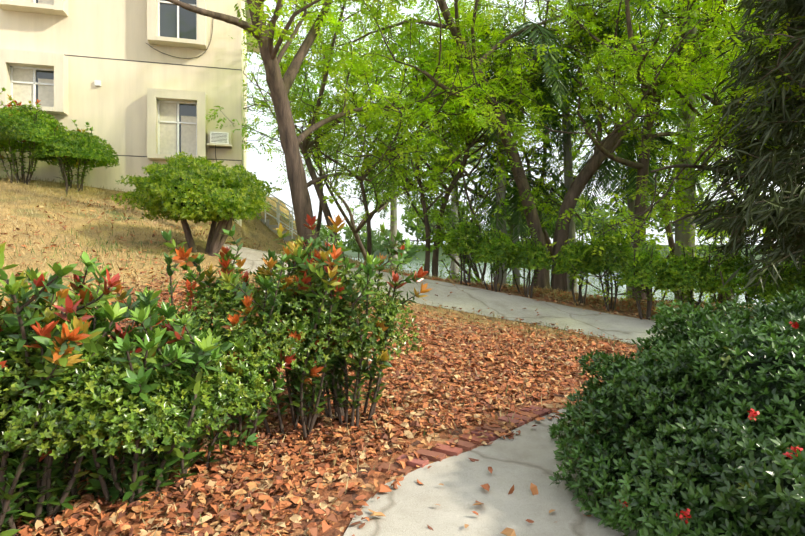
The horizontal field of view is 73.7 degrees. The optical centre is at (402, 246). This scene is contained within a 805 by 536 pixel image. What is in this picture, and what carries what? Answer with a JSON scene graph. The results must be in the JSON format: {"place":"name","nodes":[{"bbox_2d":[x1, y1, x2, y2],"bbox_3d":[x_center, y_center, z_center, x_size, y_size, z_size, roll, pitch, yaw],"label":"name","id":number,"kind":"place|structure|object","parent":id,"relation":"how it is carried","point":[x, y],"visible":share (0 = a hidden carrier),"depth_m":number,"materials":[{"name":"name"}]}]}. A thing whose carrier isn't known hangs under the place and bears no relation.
{"place":"outdoors","nodes":[
{"label":"outdoors","id":0,"kind":"place"},
{"bbox_2d":[0,178,779,535],"bbox_3d":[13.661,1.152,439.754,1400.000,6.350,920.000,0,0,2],"label":"ground","id":1,"kind":"structure","parent":0,"point":[346,498],"depth_m":7.71,"materials":[{"name":"brown soil"}]},
{"bbox_2d":[0,87,20,151],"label":"shrub","id":2,"kind":"object","parent":1,"relation":"on","point":[14,140],"visible":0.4,"depth_m":12.01,"materials":[{"name":"green plant"}]},
{"bbox_2d":[0,95,73,184],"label":"shrub","id":3,"kind":"object","parent":1,"relation":"on","point":[28,124],"visible":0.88,"depth_m":11.60,"materials":[{"name":"green plant"}]},
{"bbox_2d":[0,268,90,535],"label":"shrub","id":4,"kind":"object","parent":1,"relation":"on","point":[56,343],"visible":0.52,"depth_m":2.73,"materials":[{"name":"green plant"}]},
{"bbox_2d":[51,160,69,192],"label":"shrub sapling","id":5,"kind":"object","parent":1,"relation":"on","point":[66,180],"visible":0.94,"depth_m":11.70,"materials":[{"name":"brown"}]},
{"bbox_2d":[0,242,129,535],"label":"shrub","id":6,"kind":"object","parent":1,"relation":"on","point":[69,310],"visible":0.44,"depth_m":2.87,"materials":[{"name":"green plant"}]},
{"bbox_2d":[29,119,118,191],"bbox_3d":[-7.461,-2.131,12.282,1.774,1.773,1.790,0,0,2],"label":"shrub","id":7,"kind":"object","parent":1,"relation":"on","point":[86,149],"visible":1,"depth_m":11.97,"materials":[{"name":"green plant"}]},
{"bbox_2d":[0,266,208,525],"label":"shrub","id":8,"kind":"object","parent":1,"relation":"on","point":[145,300],"visible":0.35,"depth_m":2.89,"materials":[{"name":"green plant"}]},
{"bbox_2d":[13,290,233,513],"bbox_3d":[-1.698,0.959,3.366,1.239,1.277,1.234,0,0,2],"label":"shrub","id":9,"kind":"object","parent":1,"relation":"on","point":[169,443],"visible":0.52,"depth_m":3.09,"materials":[{"name":"green plant"}]},
{"bbox_2d":[0,0,325,250],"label":"building","id":10,"kind":"structure","parent":1,"relation":"on","point":[137,85],"depth_m":13.35,"materials":[{"name":"paint"}]},
{"bbox_2d":[88,286,275,480],"bbox_3d":[-1.491,0.938,3.648,1.226,1.291,1.251,0,0,2],"label":"shrub","id":11,"kind":"object","parent":1,"relation":"on","point":[229,382],"visible":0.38,"depth_m":3.42,"materials":[{"name":"green plant"}]},
{"bbox_2d":[110,151,281,255],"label":"topiary tree","id":12,"kind":"object","parent":1,"relation":"on","point":[199,189],"visible":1,"depth_m":8.74,"materials":[{"name":"green plant"}]},
{"bbox_2d":[157,224,316,449],"bbox_3d":[-1.298,0.708,4.193,1.261,1.723,1.274,0,0,2],"label":"shrub","id":13,"kind":"object","parent":1,"relation":"on","point":[236,327],"visible":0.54,"depth_m":3.99,"materials":[{"name":"green plant"}]},
{"bbox_2d":[210,214,372,440],"bbox_3d":[-0.918,0.640,4.441,1.391,1.890,1.336,0,0,2],"label":"shrub","id":14,"kind":"object","parent":1,"relation":"on","point":[318,263],"visible":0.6,"depth_m":4.21,"materials":[{"name":"green plant"}]},
{"bbox_2d":[231,0,419,236],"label":"tree","id":15,"kind":"object","parent":1,"relation":"on","point":[264,102],"visible":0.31,"depth_m":16.36,"materials":[{"name":"green plant"}]},
{"bbox_2d":[272,221,431,430],"bbox_3d":[-0.452,0.675,4.677,1.222,1.818,1.239,0,0,38],"label":"shrub","id":16,"kind":"object","parent":1,"relation":"on","point":[383,329],"visible":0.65,"depth_m":4.51,"materials":[{"name":"green plant"}]},
{"bbox_2d":[241,0,481,260],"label":"tree","id":17,"kind":"object","parent":1,"relation":"on","point":[306,144],"visible":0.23,"depth_m":13.91,"materials":[{"name":"green plant"}]},
{"bbox_2d":[244,85,482,260],"bbox_3d":[-1.559,-1.467,22.304,10.352,11.195,9.888,0,0,2],"label":"tree","id":18,"kind":"object","parent":1,"relation":"on","point":[352,222],"visible":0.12,"depth_m":21.89,"materials":[{"name":"green plant"}]},
{"bbox_2d":[206,0,526,255],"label":"tree","id":19,"kind":"object","parent":1,"relation":"on","point":[423,44],"visible":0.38,"depth_m":14.13,"materials":[{"name":"green plant"}]},
{"bbox_2d":[166,0,581,251],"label":"tree","id":20,"kind":"object","parent":1,"relation":"on","point":[259,29],"visible":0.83,"depth_m":10.88,"materials":[{"name":"green plant"}]},
{"bbox_2d":[0,196,755,535],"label":"fallen leaves","id":21,"kind":"object","parent":1,"relation":"on","point":[218,486],"visible":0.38,"depth_m":4.34,"materials":[{"name":"orange plant"}]},
{"bbox_2d":[0,173,766,535],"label":"grass tufts","id":22,"kind":"object","parent":1,"relation":"on","point":[54,223],"visible":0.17,"depth_m":8.62,"materials":[{"name":"beige plant"}]},
{"bbox_2d":[355,151,430,269],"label":"tree","id":23,"kind":"object","parent":1,"relation":"on","point":[393,229],"visible":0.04,"depth_m":26.85,"materials":[{"name":"green plant"}]},
{"bbox_2d":[284,8,584,274],"bbox_3d":[0.643,-2.386,12.680,7.884,6.935,5.994,0,0,2],"label":"tree","id":24,"kind":"object","parent":1,"relation":"on","point":[430,186],"visible":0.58,"depth_m":12.50,"materials":[{"name":"green plant"}]},
{"bbox_2d":[316,0,556,277],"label":"thin tree","id":25,"kind":"object","parent":1,"relation":"on","point":[458,176],"visible":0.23,"depth_m":13.33,"materials":[{"name":"green plant"}]},
{"bbox_2d":[420,112,483,276],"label":"palm","id":26,"kind":"object","parent":1,"relation":"on","point":[455,265],"visible":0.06,"depth_m":29.68,"materials":[{"name":"green plant"}]},
{"bbox_2d":[355,85,566,287],"bbox_3d":[1.395,-0.087,14.968,5.452,7.925,6.738,0,0,2],"label":"tree","id":27,"kind":"object","parent":1,"relation":"on","point":[435,215],"visible":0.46,"depth_m":14.02,"materials":[{"name":"green plant"}]},
{"bbox_2d":[440,210,484,285],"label":"hedge","id":28,"kind":"object","parent":1,"relation":"on","point":[466,233],"visible":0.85,"depth_m":10.60,"materials":[{"name":"green plant"}]},
{"bbox_2d":[378,405,551,475],"bbox_3d":[0.612,1.554,4.364,1.949,0.096,0.288,0,0,-42],"label":"brick edging","id":29,"kind":"object","parent":1,"relation":"on","point":[443,450],"visible":0.75,"depth_m":4.20,"materials":[{"name":"red brick"}]},
{"bbox_2d":[224,244,723,535],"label":"concrete path","id":30,"kind":"structure","parent":1,"relation":"on","point":[523,461],"depth_m":3.65,"materials":[{"name":"grey concrete"}]},
{"bbox_2d":[409,21,578,284],"bbox_3d":[2.521,-1.268,14.506,4.614,8.962,3.858,0,0,35],"label":"palm","id":31,"kind":"object","parent":1,"relation":"on","point":[533,35],"visible":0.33,"depth_m":13.17,"materials":[{"name":"green plant"}]},
{"bbox_2d":[471,224,518,291],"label":"hedge","id":32,"kind":"object","parent":1,"relation":"on","point":[497,246],"visible":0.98,"depth_m":10.30,"materials":[{"name":"green plant"}]},
{"bbox_2d":[456,147,574,286],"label":"palm","id":33,"kind":"object","parent":1,"relation":"on","point":[514,216],"visible":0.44,"depth_m":14.76,"materials":[{"name":"green plant"}]},
{"bbox_2d":[503,222,552,297],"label":"hedge","id":34,"kind":"object","parent":1,"relation":"on","point":[536,259],"visible":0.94,"depth_m":10.28,"materials":[{"name":"green plant"}]},
{"bbox_2d":[325,0,784,291],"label":"tree","id":35,"kind":"object","parent":1,"relation":"on","point":[498,120],"visible":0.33,"depth_m":12.49,"materials":[{"name":"green plant"}]},
{"bbox_2d":[501,15,652,292],"bbox_3d":[4.780,-1.048,14.866,4.046,10.452,4.104,0,0,23],"label":"palm","id":36,"kind":"object","parent":1,"relation":"on","point":[568,180],"visible":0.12,"depth_m":14.33,"materials":[{"name":"green plant"}]},
{"bbox_2d":[552,222,601,305],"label":"hedge","id":37,"kind":"object","parent":1,"relation":"on","point":[577,248],"visible":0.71,"depth_m":10.11,"materials":[{"name":"green plant"}]},
{"bbox_2d":[583,219,633,310],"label":"hedge","id":38,"kind":"object","parent":1,"relation":"on","point":[608,259],"visible":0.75,"depth_m":9.76,"materials":[{"name":"green plant"}]},
{"bbox_2d":[524,3,728,256],"bbox_3d":[9.868,-2.407,16.453,11.531,13.018,10.068,0,0,42],"label":"tree","id":39,"kind":"object","parent":1,"relation":"on","point":[671,243],"visible":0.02,"depth_m":16.06,"materials":[{"name":"green plant"}]},
{"bbox_2d":[558,109,703,300],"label":"palm","id":40,"kind":"object","parent":1,"relation":"on","point":[604,173],"visible":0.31,"depth_m":13.45,"materials":[{"name":"green plant"}]},
{"bbox_2d":[483,0,796,301],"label":"tree","id":41,"kind":"object","parent":1,"relation":"on","point":[640,70],"visible":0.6,"depth_m":11.63,"materials":[{"name":"green plant"}]},
{"bbox_2d":[505,68,781,301],"bbox_3d":[5.933,-0.261,13.986,5.769,7.413,7.995,0,0,-25],"label":"tree","id":42,"kind":"object","parent":1,"relation":"on","point":[675,199],"visible":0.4,"depth_m":12.55,"materials":[{"name":"green plant"}]},
{"bbox_2d":[617,241,674,319],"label":"hedge","id":43,"kind":"object","parent":1,"relation":"on","point":[646,271],"visible":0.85,"depth_m":9.13,"materials":[{"name":"green plant"}]},
{"bbox_2d":[546,0,804,304],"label":"leaning tree","id":44,"kind":"object","parent":1,"relation":"on","point":[639,225],"visible":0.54,"depth_m":10.16,"materials":[{"name":"green plant"}]},
{"bbox_2d":[547,285,804,535],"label":"ixora bush","id":45,"kind":"object","parent":1,"relation":"on","point":[714,440],"visible":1,"depth_m":3.04,"materials":[{"name":"green plant"}]},
{"bbox_2d":[603,0,752,300],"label":"palm","id":46,"kind":"object","parent":1,"relation":"on","point":[685,238],"visible":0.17,"depth_m":13.19,"materials":[{"name":"green plant"}]},
{"bbox_2d":[655,238,717,320],"bbox_3d":[4.716,0.558,8.982,0.984,1.574,0.987,0,0,-36],"label":"hedge","id":47,"kind":"object","parent":1,"relation":"on","point":[687,272],"visible":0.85,"depth_m":8.81,"materials":[{"name":"green plant"}]},
{"bbox_2d":[590,0,804,274],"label":"tree","id":48,"kind":"object","parent":1,"relation":"on","point":[691,107],"visible":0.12,"depth_m":12.58,"materials":[{"name":"green plant"}]},
{"bbox_2d":[661,63,778,263],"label":"tree","id":49,"kind":"object","parent":1,"relation":"on","point":[732,194],"visible":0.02,"depth_m":19.07,"materials":[{"name":"green plant"}]},
{"bbox_2d":[696,239,774,313],"bbox_3d":[5.270,0.614,8.634,1.180,1.574,0.986,0,0,2],"label":"hedge","id":50,"kind":"object","parent":1,"relation":"on","point":[718,274],"visible":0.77,"depth_m":8.45,"materials":[{"name":"green plant"}]},
{"bbox_2d":[685,0,804,296],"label":"conifer tree","id":51,"kind":"object","parent":1,"relation":"on","point":[780,214],"visible":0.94,"depth_m":8.61,"materials":[{"name":"green plant"}]},
{"bbox_2d":[697,2,798,268],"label":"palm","id":52,"kind":"object","parent":1,"relation":"on","point":[788,142],"visible":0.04,"depth_m":15.52,"materials":[{"name":"green plant"}]},
{"bbox_2d":[747,255,804,304],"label":"hedge","id":53,"kind":"object","parent":1,"relation":"on","point":[793,278],"visible":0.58,"depth_m":7.96,"materials":[{"name":"green plant"}]},
{"bbox_2d":[293,194,731,257],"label":"background trees","id":54,"kind":"object","parent":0,"point":[353,244],"depth_m":169.89,"materials":[{"name":"green plant"}]},
{"bbox_2d":[247,0,804,245],"label":"sky","id":55,"kind":"structure","parent":0,"point":[266,171],"materials":[{"name":"white"}]},
{"bbox_2d":[349,257,778,306],"bbox_3d":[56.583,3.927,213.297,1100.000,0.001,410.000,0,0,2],"label":"lake water","id":56,"kind":"structure","parent":0,"point":[415,264],"depth_m":69.18,"materials":[{"name":"grey liquid"}]},
{"bbox_2d":[320,18,712,242],"bbox_3d":[3.303,-1.953,19.267,10.900,12.112,10.640,0,0,-34],"label":"tree","id":57,"kind":"object","parent":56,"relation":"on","point":[581,143],"visible":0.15,"depth_m":17.84,"materials":[{"name":"green plant"}]},
{"bbox_2d":[374,0,731,257],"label":"tree","id":58,"kind":"object","parent":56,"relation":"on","point":[546,235],"visible":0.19,"depth_m":13.79,"materials":[{"name":"green plant"}]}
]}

